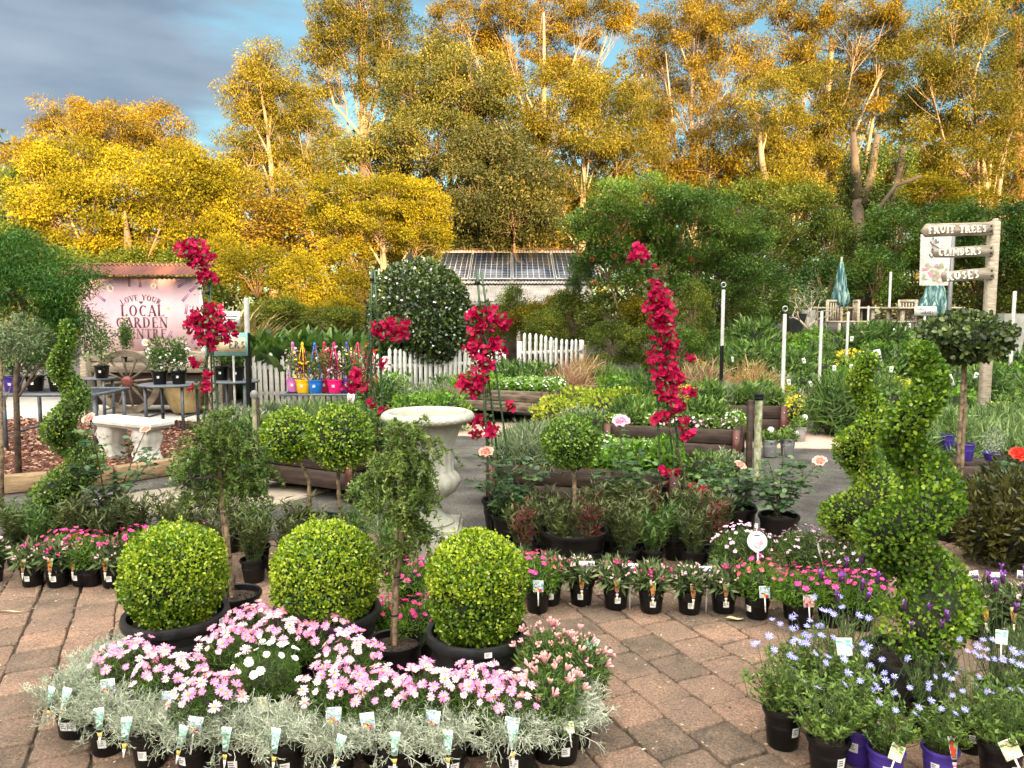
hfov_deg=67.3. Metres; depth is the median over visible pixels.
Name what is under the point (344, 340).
clivia
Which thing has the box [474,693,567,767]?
potted cushion bush
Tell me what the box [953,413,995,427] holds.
nursery shrub
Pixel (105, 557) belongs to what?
potted seedling
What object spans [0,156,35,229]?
understorey shrub
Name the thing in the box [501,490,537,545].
potted perennial
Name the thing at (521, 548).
potted seedling
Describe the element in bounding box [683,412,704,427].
bed seedling
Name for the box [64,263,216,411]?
banner stand
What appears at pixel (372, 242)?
understorey shrub
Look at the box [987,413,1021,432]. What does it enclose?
nursery shrub
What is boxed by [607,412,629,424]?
bed seedling
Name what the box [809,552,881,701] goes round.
potted lavender
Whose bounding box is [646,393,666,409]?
bed seedling
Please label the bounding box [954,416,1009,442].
nursery shrub
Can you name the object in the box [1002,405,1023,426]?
nursery shrub
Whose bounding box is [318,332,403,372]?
clivia
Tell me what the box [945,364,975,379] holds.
nursery shrub
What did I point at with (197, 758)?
potted cushion bush
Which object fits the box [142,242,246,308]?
understorey shrub
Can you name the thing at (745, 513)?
potted rose bush
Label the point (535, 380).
bed seedling
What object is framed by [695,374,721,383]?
bed seedling
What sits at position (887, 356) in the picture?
nursery shrub
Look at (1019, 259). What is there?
understorey shrub
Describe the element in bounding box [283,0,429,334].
gum tree
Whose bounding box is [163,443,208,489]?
nursery shrub
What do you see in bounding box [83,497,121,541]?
potted perennial
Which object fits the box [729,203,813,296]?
understorey shrub
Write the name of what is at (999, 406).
nursery shrub
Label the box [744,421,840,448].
side path
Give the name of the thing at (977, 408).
nursery shrub
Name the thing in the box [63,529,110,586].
potted daisy
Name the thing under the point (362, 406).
bed seedling
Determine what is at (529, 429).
bed seedling
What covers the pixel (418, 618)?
potted daisy
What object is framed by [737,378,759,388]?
bed seedling
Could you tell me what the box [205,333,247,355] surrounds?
plant sign
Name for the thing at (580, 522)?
potted perennial
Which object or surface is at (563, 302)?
understorey shrub
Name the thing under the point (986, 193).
understorey shrub
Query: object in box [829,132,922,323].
pollarded tree
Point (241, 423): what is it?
nursery shrub
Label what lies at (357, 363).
potted plant
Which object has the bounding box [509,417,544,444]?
bed seedling
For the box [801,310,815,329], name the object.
tall planter
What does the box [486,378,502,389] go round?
bed seedling
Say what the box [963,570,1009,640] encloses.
potted seedling
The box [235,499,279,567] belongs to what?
potted perennial
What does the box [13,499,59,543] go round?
potted perennial
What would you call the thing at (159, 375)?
potted shrub
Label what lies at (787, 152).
gum tree
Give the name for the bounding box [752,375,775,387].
bed seedling
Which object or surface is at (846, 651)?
potted blue daisy
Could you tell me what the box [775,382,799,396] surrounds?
nursery shrub
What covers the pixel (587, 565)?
row header card
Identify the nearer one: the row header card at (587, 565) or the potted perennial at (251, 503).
the row header card at (587, 565)
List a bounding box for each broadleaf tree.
[0,124,246,276]
[316,29,531,249]
[426,119,569,283]
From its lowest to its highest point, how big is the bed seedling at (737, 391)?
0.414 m
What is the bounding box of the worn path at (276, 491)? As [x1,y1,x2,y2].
[94,480,335,514]
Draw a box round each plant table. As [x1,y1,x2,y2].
[3,387,129,449]
[81,376,115,415]
[137,381,199,430]
[210,378,259,410]
[280,391,356,404]
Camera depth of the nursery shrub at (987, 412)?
8.41 m
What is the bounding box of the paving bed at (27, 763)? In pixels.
[0,535,972,767]
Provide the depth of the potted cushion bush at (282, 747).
2.59 m
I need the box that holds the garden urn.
[380,406,474,561]
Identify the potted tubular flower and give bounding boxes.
[509,616,578,680]
[512,652,592,764]
[540,624,616,706]
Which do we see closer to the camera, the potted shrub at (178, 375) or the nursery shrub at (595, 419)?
the nursery shrub at (595, 419)
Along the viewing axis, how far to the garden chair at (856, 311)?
16.90 m
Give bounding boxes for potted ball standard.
[257,401,376,541]
[540,412,608,561]
[911,307,1021,501]
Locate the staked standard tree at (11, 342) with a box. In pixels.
[0,312,55,505]
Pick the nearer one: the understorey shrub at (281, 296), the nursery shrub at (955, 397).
the nursery shrub at (955, 397)
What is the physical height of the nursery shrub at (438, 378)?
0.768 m
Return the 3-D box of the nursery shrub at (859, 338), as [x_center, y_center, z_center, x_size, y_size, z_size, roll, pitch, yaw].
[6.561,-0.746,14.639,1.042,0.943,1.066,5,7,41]
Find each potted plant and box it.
[282,342,301,391]
[293,342,312,392]
[307,342,324,392]
[316,342,332,391]
[325,341,346,392]
[338,342,354,391]
[349,342,366,392]
[362,344,377,385]
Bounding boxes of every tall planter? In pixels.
[782,314,806,333]
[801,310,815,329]
[998,314,1023,355]
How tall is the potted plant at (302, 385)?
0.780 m
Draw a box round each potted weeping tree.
[164,406,285,632]
[347,414,464,689]
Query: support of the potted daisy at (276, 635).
on the paving
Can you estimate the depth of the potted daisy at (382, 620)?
3.57 m
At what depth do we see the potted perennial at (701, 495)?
4.90 m
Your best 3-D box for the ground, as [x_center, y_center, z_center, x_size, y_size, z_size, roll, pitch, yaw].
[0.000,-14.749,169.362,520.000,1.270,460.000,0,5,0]
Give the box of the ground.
[0,313,926,534]
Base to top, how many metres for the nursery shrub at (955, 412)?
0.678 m
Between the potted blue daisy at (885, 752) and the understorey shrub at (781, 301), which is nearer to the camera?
the potted blue daisy at (885, 752)
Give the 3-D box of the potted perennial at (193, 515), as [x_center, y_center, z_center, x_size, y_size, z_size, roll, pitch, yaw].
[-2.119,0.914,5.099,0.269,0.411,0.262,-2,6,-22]
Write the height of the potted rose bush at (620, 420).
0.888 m
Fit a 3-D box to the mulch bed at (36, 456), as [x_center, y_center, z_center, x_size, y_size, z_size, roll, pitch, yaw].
[-6.175,0.739,9.033,6.650,0.050,4.750,0,5,0]
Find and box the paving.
[0,533,1023,767]
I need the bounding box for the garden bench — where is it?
[85,414,174,461]
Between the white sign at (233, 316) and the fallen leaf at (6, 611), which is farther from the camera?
the white sign at (233, 316)
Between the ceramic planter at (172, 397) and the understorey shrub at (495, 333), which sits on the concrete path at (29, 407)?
the ceramic planter at (172, 397)
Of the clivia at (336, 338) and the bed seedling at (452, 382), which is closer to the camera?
the bed seedling at (452, 382)
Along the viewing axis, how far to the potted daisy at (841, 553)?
4.07 m
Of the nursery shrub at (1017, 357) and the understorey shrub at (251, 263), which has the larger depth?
the understorey shrub at (251, 263)
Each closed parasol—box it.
[831,257,849,320]
[913,285,946,317]
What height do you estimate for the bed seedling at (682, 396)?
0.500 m
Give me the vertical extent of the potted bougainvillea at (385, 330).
2.321 m
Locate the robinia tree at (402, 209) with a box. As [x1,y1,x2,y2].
[297,168,458,301]
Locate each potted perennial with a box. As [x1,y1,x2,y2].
[0,496,28,544]
[0,501,35,565]
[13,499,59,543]
[17,490,55,540]
[47,485,95,538]
[66,495,99,521]
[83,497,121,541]
[93,487,128,521]
[110,487,158,535]
[115,494,151,534]
[145,488,182,522]
[149,498,186,524]
[174,491,211,523]
[189,502,237,545]
[208,489,247,552]
[229,505,276,583]
[235,497,266,537]
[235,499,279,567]
[269,507,305,546]
[277,491,317,527]
[300,503,331,528]
[305,505,342,522]
[335,499,379,537]
[340,514,369,534]
[366,514,410,581]
[380,511,420,563]
[488,490,524,518]
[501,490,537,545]
[510,496,538,551]
[521,496,561,555]
[526,483,565,537]
[537,496,588,537]
[548,484,580,519]
[564,499,603,529]
[572,491,605,563]
[578,472,611,522]
[594,496,631,557]
[605,495,646,563]
[608,471,647,544]
[620,480,660,559]
[636,507,676,564]
[645,480,668,546]
[653,494,695,560]
[666,474,705,545]
[670,502,720,567]
[683,483,726,543]
[699,489,729,565]
[705,490,740,544]
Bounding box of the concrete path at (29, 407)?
[6,397,308,420]
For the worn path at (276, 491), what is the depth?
6.84 m
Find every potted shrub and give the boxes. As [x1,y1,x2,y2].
[1,350,33,392]
[14,338,47,391]
[34,339,80,391]
[81,317,117,378]
[116,314,136,361]
[143,334,171,384]
[161,335,193,383]
[208,356,229,380]
[222,356,244,380]
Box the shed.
[437,248,596,371]
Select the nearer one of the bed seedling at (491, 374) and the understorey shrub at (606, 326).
the bed seedling at (491, 374)
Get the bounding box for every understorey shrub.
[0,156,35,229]
[0,217,41,283]
[2,239,109,302]
[90,241,163,276]
[131,179,246,244]
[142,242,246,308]
[198,228,248,282]
[211,234,304,302]
[212,181,313,260]
[235,295,314,334]
[239,290,315,329]
[260,242,334,314]
[269,196,368,272]
[294,303,365,336]
[304,292,366,330]
[323,259,373,314]
[348,182,437,268]
[400,234,469,254]
[432,180,503,244]
[470,306,507,344]
[496,279,531,340]
[506,295,556,337]
[516,305,568,355]
[521,187,601,247]
[541,289,582,324]
[545,284,612,348]
[554,175,680,255]
[562,256,596,293]
[567,285,651,345]
[579,317,642,368]
[612,286,674,343]
[620,320,679,372]
[649,323,707,369]
[650,141,750,232]
[672,273,719,352]
[682,327,737,365]
[691,280,777,334]
[716,171,783,228]
[726,253,806,329]
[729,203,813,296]
[741,164,814,217]
[750,143,860,221]
[750,176,852,263]
[790,250,866,326]
[793,200,868,287]
[847,241,912,306]
[850,197,941,275]
[867,142,956,236]
[877,250,965,315]
[897,167,972,215]
[902,193,1002,262]
[932,182,1018,217]
[944,257,1020,313]
[946,194,1023,279]
[954,160,1023,234]
[977,259,1023,313]
[999,201,1023,279]
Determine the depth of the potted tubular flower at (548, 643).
3.04 m
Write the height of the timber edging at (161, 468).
0.160 m
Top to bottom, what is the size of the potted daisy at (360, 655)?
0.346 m
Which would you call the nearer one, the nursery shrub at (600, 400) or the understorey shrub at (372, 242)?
the nursery shrub at (600, 400)
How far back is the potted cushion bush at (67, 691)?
2.85 m
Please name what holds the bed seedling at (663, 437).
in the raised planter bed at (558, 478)
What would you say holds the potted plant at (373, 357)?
on the plant table at (285, 394)
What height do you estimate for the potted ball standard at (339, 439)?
1.047 m
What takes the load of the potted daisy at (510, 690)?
on the paving
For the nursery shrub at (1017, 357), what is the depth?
12.88 m
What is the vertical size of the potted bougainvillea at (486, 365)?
1.920 m
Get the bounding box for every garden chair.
[825,300,855,333]
[852,300,877,326]
[890,299,917,334]
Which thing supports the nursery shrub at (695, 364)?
on the ground
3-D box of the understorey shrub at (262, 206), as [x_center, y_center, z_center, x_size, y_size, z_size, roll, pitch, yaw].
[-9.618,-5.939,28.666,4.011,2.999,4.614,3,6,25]
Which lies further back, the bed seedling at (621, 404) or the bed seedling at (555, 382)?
the bed seedling at (555, 382)
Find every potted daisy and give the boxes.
[37,526,89,580]
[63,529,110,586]
[87,632,168,726]
[113,524,147,544]
[127,643,209,710]
[165,666,248,766]
[193,621,261,697]
[221,599,282,661]
[225,639,301,730]
[245,606,315,698]
[293,612,351,684]
[293,656,369,740]
[315,624,386,713]
[338,662,416,765]
[374,594,409,632]
[381,555,428,618]
[387,592,433,667]
[393,655,466,763]
[416,552,427,589]
[440,658,508,756]
[472,667,546,766]
[522,549,562,613]
[708,520,780,596]
[732,553,784,620]
[770,524,839,577]
[770,562,830,629]
[772,569,804,619]
[804,560,861,628]
[811,533,889,582]
[837,568,893,631]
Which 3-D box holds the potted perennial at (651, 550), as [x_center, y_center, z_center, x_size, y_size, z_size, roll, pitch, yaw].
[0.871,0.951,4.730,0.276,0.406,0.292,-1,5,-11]
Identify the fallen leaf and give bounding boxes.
[0,610,26,612]
[725,616,743,619]
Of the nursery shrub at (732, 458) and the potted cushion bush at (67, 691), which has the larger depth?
the nursery shrub at (732, 458)
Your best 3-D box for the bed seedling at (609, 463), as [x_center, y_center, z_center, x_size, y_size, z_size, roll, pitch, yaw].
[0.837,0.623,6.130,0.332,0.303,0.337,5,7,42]
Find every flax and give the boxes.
[205,302,288,398]
[230,312,300,338]
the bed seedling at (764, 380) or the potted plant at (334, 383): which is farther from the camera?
the potted plant at (334, 383)
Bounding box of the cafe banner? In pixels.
[919,234,954,310]
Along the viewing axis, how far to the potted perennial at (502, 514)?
5.22 m
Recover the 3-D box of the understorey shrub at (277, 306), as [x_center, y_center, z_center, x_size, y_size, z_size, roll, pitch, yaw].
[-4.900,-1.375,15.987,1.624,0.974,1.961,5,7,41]
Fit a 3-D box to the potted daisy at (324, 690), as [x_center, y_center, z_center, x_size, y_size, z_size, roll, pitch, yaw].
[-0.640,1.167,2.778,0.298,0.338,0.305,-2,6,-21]
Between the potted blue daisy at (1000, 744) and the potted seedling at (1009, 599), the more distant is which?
the potted seedling at (1009, 599)
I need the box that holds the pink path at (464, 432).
[458,422,530,436]
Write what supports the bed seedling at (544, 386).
in the raised planter bed at (523, 400)
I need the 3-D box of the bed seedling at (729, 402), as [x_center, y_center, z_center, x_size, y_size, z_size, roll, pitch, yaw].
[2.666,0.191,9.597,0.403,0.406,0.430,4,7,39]
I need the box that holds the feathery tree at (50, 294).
[0,225,114,472]
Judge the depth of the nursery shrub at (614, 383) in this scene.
12.18 m
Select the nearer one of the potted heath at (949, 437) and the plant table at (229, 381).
the potted heath at (949, 437)
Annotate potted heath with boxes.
[937,408,957,450]
[951,413,980,461]
[979,427,1007,461]
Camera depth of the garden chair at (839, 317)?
16.96 m
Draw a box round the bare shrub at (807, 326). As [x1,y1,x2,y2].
[787,281,838,329]
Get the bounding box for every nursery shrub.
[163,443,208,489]
[200,400,264,435]
[214,403,271,431]
[226,415,265,442]
[226,453,264,493]
[341,471,395,512]
[346,400,377,411]
[354,375,407,413]
[372,368,412,391]
[385,390,428,409]
[391,380,420,402]
[399,377,439,399]
[412,389,446,405]
[419,389,477,429]
[421,382,450,398]
[427,373,455,386]
[436,366,473,387]
[478,357,535,411]
[516,357,560,376]
[528,392,585,422]
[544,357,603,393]
[554,384,597,407]
[555,402,595,418]
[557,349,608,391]
[566,386,624,412]
[574,406,609,432]
[586,405,610,419]
[587,359,628,394]
[592,372,634,393]
[608,386,654,399]
[616,364,653,384]
[621,373,667,397]
[666,353,741,385]
[680,447,739,499]
[681,359,707,372]
[685,363,729,380]
[692,367,724,382]
[695,445,745,479]
[700,339,737,367]
[713,326,732,340]
[716,335,788,376]
[724,313,793,355]
[724,355,793,395]
[758,366,799,387]
[766,332,794,348]
[766,345,822,382]
[774,341,809,358]
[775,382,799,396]
[784,395,807,423]
[786,331,800,341]
[786,367,826,391]
[786,386,819,417]
[790,330,824,349]
[791,383,820,394]
[797,325,830,341]
[798,365,876,437]
[800,336,838,366]
[812,357,842,380]
[818,331,851,357]
[822,366,847,386]
[829,348,864,370]
[832,321,882,352]
[840,355,856,372]
[842,383,885,396]
[843,443,904,501]
[850,339,895,357]
[851,342,913,378]
[857,319,882,332]
[864,319,914,347]
[872,369,906,393]
[873,361,908,385]
[880,375,909,387]
[880,384,908,404]
[889,341,909,354]
[897,327,914,341]
[899,338,957,378]
[899,378,910,390]
[926,426,951,456]
[929,415,980,440]
[930,423,983,457]
[932,413,957,428]
[938,401,982,422]
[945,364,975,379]
[947,384,990,409]
[951,373,977,398]
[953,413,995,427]
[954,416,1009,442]
[955,358,1023,401]
[958,401,993,413]
[967,404,1011,423]
[971,427,1013,457]
[972,395,1020,417]
[985,414,1023,440]
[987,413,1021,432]
[993,360,1023,396]
[993,390,1023,403]
[995,428,1023,451]
[996,348,1023,371]
[999,404,1023,421]
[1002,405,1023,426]
[1004,400,1023,411]
[1010,372,1023,396]
[1015,389,1023,404]
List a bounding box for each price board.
[347,393,354,403]
[873,349,881,385]
[949,374,954,403]
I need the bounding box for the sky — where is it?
[0,0,1023,312]
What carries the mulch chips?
on the mulch bed at (36, 456)
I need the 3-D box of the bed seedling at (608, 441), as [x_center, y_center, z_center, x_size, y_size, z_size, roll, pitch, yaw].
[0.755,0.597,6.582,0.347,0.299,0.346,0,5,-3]
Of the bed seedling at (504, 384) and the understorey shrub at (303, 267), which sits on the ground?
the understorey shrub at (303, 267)
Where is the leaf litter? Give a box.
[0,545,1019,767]
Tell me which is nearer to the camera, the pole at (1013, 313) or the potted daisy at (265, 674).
the potted daisy at (265, 674)
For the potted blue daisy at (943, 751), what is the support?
on the paving
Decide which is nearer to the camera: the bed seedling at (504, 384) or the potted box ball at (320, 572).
the potted box ball at (320, 572)
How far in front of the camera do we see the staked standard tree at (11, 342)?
6.29 m
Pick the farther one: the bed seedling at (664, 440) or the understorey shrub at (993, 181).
the understorey shrub at (993, 181)
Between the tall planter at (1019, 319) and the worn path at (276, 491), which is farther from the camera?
the tall planter at (1019, 319)
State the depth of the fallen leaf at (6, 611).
4.07 m
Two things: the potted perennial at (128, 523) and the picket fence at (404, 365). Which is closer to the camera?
the potted perennial at (128, 523)
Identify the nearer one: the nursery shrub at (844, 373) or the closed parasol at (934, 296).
the nursery shrub at (844, 373)
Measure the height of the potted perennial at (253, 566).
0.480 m
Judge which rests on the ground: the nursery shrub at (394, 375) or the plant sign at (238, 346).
the nursery shrub at (394, 375)
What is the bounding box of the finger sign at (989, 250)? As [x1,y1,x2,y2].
[920,218,1000,411]
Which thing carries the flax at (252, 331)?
on the ground
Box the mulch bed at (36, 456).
[4,419,202,481]
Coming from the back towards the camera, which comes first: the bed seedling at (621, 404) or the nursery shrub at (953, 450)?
the bed seedling at (621, 404)
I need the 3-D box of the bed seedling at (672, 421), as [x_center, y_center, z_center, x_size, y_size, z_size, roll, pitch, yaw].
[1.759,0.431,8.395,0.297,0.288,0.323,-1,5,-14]
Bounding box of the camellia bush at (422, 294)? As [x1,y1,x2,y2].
[363,251,474,382]
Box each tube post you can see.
[250,390,260,487]
[744,393,763,503]
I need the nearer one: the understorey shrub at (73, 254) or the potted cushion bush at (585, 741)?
the potted cushion bush at (585, 741)
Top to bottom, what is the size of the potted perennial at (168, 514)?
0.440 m
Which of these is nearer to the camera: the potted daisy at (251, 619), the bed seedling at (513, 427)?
the potted daisy at (251, 619)
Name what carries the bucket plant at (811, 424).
on the side path at (821, 440)
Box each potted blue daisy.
[740,623,829,751]
[763,608,838,713]
[788,632,881,767]
[789,594,872,719]
[821,640,911,767]
[852,670,933,767]
[905,672,990,767]
[935,636,1015,755]
[959,637,1023,767]
[991,646,1023,736]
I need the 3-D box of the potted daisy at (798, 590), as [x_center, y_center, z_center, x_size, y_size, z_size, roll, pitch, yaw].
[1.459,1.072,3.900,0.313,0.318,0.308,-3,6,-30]
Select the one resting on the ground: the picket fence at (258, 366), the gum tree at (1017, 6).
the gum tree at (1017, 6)
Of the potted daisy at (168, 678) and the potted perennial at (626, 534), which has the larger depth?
the potted perennial at (626, 534)
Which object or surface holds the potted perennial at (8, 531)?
on the paving
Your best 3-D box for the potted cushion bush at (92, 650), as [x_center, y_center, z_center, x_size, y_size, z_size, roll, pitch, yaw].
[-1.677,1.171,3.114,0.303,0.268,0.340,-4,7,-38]
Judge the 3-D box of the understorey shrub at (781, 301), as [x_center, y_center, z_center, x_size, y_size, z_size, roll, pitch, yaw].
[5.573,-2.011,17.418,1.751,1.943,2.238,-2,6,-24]
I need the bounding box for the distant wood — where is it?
[0,55,1011,336]
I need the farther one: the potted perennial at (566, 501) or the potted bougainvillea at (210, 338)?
the potted bougainvillea at (210, 338)
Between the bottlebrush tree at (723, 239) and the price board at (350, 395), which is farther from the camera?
the bottlebrush tree at (723, 239)
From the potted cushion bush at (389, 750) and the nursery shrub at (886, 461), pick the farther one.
the nursery shrub at (886, 461)
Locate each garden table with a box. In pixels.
[799,307,879,332]
[881,307,964,326]
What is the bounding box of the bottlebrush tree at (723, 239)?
[552,169,782,363]
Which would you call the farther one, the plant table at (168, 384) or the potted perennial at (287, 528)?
the plant table at (168, 384)
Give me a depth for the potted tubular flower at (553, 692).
2.70 m
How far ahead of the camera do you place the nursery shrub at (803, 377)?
12.14 m
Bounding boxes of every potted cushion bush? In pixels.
[19,657,110,739]
[32,664,104,739]
[46,675,148,757]
[51,631,122,682]
[73,629,142,667]
[94,684,187,767]
[144,698,230,767]
[173,688,285,767]
[225,693,329,767]
[292,704,377,767]
[337,696,446,767]
[402,698,495,767]
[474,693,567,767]
[524,685,618,765]
[556,671,621,752]
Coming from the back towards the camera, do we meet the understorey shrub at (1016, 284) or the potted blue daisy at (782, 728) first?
the understorey shrub at (1016, 284)
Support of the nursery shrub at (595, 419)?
on the ground
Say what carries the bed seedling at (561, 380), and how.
in the raised planter bed at (523, 400)
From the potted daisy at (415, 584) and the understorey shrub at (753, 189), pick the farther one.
the understorey shrub at (753, 189)
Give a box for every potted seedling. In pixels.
[0,536,13,581]
[5,535,45,587]
[32,534,73,588]
[57,536,94,586]
[86,533,131,588]
[516,542,533,598]
[528,548,573,606]
[563,550,600,606]
[589,551,641,610]
[629,555,675,614]
[668,557,713,615]
[701,555,744,614]
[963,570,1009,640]
[982,571,1023,641]
[1009,570,1023,636]
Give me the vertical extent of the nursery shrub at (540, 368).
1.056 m
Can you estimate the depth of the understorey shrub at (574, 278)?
16.26 m
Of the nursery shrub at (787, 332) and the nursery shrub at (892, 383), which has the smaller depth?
the nursery shrub at (892, 383)
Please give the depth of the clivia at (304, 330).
13.55 m
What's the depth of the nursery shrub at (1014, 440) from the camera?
7.15 m
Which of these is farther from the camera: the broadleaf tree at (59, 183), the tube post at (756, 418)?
the broadleaf tree at (59, 183)
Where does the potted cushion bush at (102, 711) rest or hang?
on the paving
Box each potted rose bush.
[55,413,159,539]
[461,446,551,538]
[588,415,664,534]
[688,460,777,539]
[743,449,827,551]
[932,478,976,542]
[976,447,1023,491]
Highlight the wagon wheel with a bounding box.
[94,350,159,412]
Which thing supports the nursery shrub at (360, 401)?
on the ground
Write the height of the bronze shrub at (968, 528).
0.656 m
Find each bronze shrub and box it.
[946,469,1020,568]
[969,445,1023,493]
[970,464,1023,572]
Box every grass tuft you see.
[260,398,282,416]
[269,398,296,408]
[285,399,308,408]
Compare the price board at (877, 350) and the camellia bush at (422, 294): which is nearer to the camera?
the price board at (877, 350)
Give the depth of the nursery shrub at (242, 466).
6.74 m
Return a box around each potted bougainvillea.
[173,234,240,507]
[340,269,410,495]
[455,270,525,532]
[625,241,707,526]
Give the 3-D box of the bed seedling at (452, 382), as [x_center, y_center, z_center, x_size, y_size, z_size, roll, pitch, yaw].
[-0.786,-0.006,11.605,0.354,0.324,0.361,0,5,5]
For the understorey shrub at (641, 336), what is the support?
on the ground
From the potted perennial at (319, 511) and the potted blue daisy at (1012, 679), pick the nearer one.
the potted blue daisy at (1012, 679)
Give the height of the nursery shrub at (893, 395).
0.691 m
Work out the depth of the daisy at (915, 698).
2.88 m
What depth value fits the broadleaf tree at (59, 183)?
24.04 m
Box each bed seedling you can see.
[283,398,313,413]
[303,392,334,411]
[308,399,335,414]
[321,393,367,409]
[345,399,373,413]
[367,411,388,457]
[373,411,396,454]
[449,373,463,387]
[485,372,498,381]
[485,423,524,462]
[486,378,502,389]
[486,429,520,471]
[494,378,512,389]
[494,417,535,446]
[498,427,542,473]
[502,414,533,431]
[507,379,528,390]
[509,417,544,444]
[518,376,531,390]
[520,418,549,432]
[521,415,553,433]
[522,381,537,391]
[522,430,555,474]
[526,374,541,378]
[529,377,545,382]
[535,381,553,394]
[543,377,561,389]
[553,375,566,387]
[583,447,609,473]
[598,431,616,442]
[600,437,613,443]
[601,443,632,472]
[605,440,633,454]
[606,392,636,417]
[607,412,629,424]
[613,436,639,442]
[618,441,656,475]
[620,400,648,427]
[628,395,656,413]
[631,437,655,444]
[640,412,663,425]
[644,441,686,483]
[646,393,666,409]
[650,438,685,470]
[652,435,682,451]
[654,433,684,452]
[660,391,693,413]
[663,412,682,426]
[679,383,691,388]
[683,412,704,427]
[685,392,711,415]
[686,380,716,402]
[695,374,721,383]
[699,393,727,417]
[699,414,720,428]
[705,377,729,404]
[718,385,737,404]
[718,418,738,429]
[720,413,739,429]
[724,381,741,389]
[725,408,746,424]
[728,384,747,405]
[736,379,766,405]
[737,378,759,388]
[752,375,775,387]
[758,390,769,405]
[762,382,787,405]
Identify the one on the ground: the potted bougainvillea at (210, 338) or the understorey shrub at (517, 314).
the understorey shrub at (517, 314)
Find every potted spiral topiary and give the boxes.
[28,318,106,539]
[815,347,902,616]
[849,337,986,716]
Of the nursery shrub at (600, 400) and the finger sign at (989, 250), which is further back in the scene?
the nursery shrub at (600, 400)
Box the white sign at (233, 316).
[223,311,240,408]
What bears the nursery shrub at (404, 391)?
on the ground
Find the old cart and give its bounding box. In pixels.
[79,351,233,412]
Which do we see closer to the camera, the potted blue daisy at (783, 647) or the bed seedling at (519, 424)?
the potted blue daisy at (783, 647)
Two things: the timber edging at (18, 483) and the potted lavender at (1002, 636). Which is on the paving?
the potted lavender at (1002, 636)
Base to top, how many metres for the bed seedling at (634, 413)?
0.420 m
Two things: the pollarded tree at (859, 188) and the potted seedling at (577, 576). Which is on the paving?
the potted seedling at (577, 576)
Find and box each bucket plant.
[762,427,782,456]
[775,426,799,455]
[789,414,808,441]
[802,411,818,433]
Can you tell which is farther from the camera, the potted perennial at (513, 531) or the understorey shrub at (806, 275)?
the understorey shrub at (806, 275)
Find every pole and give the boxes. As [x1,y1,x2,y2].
[244,298,251,407]
[719,282,725,382]
[779,306,787,432]
[818,312,823,380]
[845,312,849,358]
[867,306,869,323]
[888,272,891,306]
[1008,291,1016,369]
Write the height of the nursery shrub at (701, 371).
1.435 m
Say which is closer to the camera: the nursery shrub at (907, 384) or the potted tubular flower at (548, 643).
the potted tubular flower at (548, 643)
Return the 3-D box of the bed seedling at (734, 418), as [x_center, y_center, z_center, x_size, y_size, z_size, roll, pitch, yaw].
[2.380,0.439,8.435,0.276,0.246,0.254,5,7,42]
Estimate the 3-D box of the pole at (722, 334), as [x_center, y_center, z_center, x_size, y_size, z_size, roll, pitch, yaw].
[2.899,-0.396,10.629,0.064,2.013,0.052,4,7,38]
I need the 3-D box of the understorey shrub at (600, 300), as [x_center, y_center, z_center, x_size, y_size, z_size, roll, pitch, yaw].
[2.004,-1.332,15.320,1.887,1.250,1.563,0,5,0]
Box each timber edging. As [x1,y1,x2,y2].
[4,466,113,493]
[113,456,185,483]
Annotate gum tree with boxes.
[0,93,211,244]
[207,34,349,299]
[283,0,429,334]
[416,0,642,183]
[505,57,675,331]
[611,0,790,321]
[722,53,871,322]
[754,0,928,320]
[869,0,1023,319]
[980,0,1023,313]
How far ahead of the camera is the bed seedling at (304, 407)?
7.44 m
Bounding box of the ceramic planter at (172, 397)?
[164,387,204,412]
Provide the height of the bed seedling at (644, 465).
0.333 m
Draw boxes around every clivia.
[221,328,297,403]
[243,324,312,365]
[251,328,336,403]
[266,323,324,400]
[280,327,360,402]
[305,326,393,398]
[311,326,377,397]
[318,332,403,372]
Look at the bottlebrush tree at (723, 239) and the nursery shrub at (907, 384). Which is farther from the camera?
the bottlebrush tree at (723, 239)
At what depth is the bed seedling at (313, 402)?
7.65 m
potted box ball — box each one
[113,515,230,678]
[268,513,382,683]
[424,526,528,681]
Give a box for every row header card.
[579,561,594,588]
[622,564,637,608]
[699,566,714,612]
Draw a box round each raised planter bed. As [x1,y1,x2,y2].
[249,445,398,503]
[444,387,570,412]
[486,462,681,506]
[604,420,744,459]
[721,405,787,439]
[876,451,1023,485]
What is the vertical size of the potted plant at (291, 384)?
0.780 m
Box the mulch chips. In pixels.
[4,416,210,474]
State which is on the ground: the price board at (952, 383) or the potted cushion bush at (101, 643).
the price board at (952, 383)
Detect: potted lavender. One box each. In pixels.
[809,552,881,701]
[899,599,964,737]
[968,563,1023,721]
[998,565,1023,687]
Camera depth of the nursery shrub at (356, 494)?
6.13 m
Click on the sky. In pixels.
(136, 50)
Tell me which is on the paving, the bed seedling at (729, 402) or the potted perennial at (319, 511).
the potted perennial at (319, 511)
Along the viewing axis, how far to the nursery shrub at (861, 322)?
15.45 m
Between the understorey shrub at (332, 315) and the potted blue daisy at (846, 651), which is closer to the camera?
the potted blue daisy at (846, 651)
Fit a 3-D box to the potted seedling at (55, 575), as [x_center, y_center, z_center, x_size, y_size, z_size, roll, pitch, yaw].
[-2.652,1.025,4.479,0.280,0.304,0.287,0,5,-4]
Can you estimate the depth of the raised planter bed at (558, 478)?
6.11 m
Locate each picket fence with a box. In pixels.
[244,350,383,404]
[383,348,505,386]
[517,333,583,374]
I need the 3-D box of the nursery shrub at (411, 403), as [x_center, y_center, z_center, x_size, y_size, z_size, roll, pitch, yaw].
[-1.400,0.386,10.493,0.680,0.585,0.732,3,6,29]

